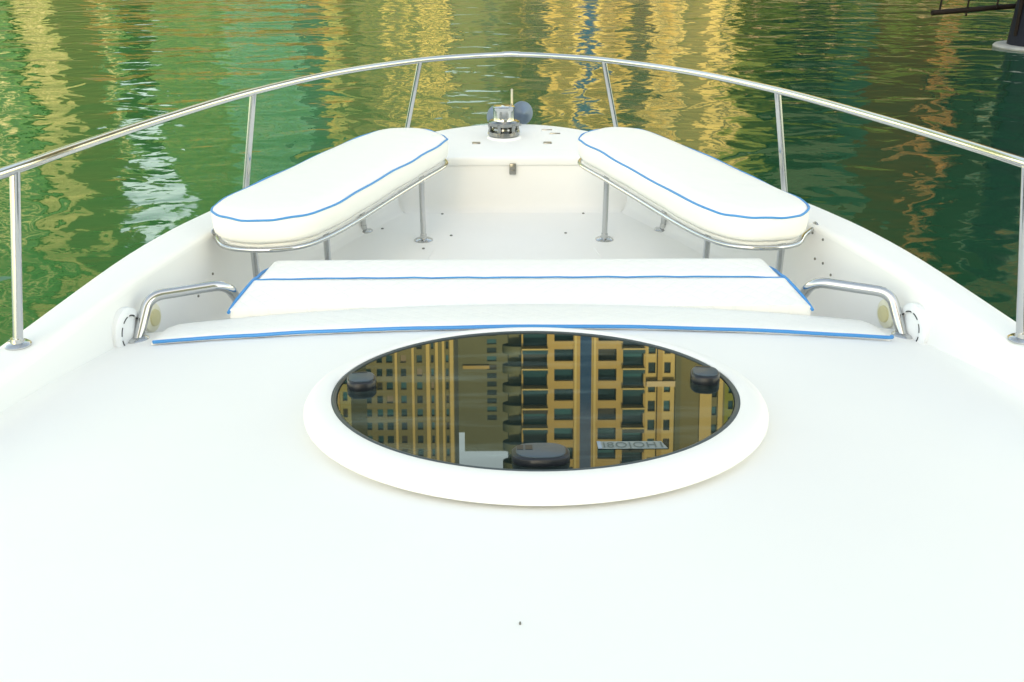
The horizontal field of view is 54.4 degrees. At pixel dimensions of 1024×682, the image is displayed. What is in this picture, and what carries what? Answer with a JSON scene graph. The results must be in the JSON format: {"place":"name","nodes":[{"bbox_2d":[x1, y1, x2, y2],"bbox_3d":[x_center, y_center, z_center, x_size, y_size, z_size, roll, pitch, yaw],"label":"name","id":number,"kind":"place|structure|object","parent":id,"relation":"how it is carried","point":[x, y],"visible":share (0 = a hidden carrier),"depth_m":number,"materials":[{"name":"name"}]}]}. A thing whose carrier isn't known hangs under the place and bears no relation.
{"place":"outdoors","nodes":[
{"label":"outdoors","id":0,"kind":"place"},
{"bbox_2d":[0,0,1023,345],"bbox_3d":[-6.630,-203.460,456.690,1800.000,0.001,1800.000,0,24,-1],"label":"water","id":1,"kind":"structure","parent":0,"point":[74,70],"depth_m":13.33,"materials":[{"name":"green liquid"}]},
{"bbox_2d":[0,51,1023,681],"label":"motor boat","id":2,"kind":"object","parent":1,"relation":"on","point":[546,505],"visible":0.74,"depth_m":1.98,"materials":[{"name":"white plastic"}]},
{"bbox_2d":[210,128,447,243],"bbox_3d":[-0.698,-0.694,4.187,0.445,0.109,1.557,8,26,17],"label":"seat cushion","id":3,"kind":"object","parent":2,"relation":"on","point":[319,193],"visible":1,"depth_m":3.88,"materials":[{"name":"white leather"}]},
{"bbox_2d":[151,258,893,344],"bbox_3d":[0.035,-0.125,3.257,2.281,0.121,0.652,0,24,-1],"label":"sun pad","id":4,"kind":"object","parent":2,"relation":"on","point":[312,297],"visible":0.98,"depth_m":3.23,"materials":[{"name":"white leather"}]},
{"bbox_2d":[578,127,809,240],"bbox_3d":[0.698,-0.702,4.206,0.426,0.109,1.547,-8,26,-18],"label":"seat cushion","id":5,"kind":"object","parent":2,"relation":"on","point":[705,192],"visible":1,"depth_m":3.90,"materials":[{"name":"white leather"}]},
{"bbox_2d":[992,0,1023,51],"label":"mooring pile","id":6,"kind":"object","parent":1,"relation":"in","point":[1014,41],"visible":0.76,"depth_m":17.24,"materials":[{"name":"paint"}]},
{"bbox_2d":[931,0,1015,15],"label":"gangway rail","id":7,"kind":"object","parent":6,"relation":"attached to","point":[965,10],"visible":1,"depth_m":17.50,"materials":[{"name":"black metal"}]}
]}

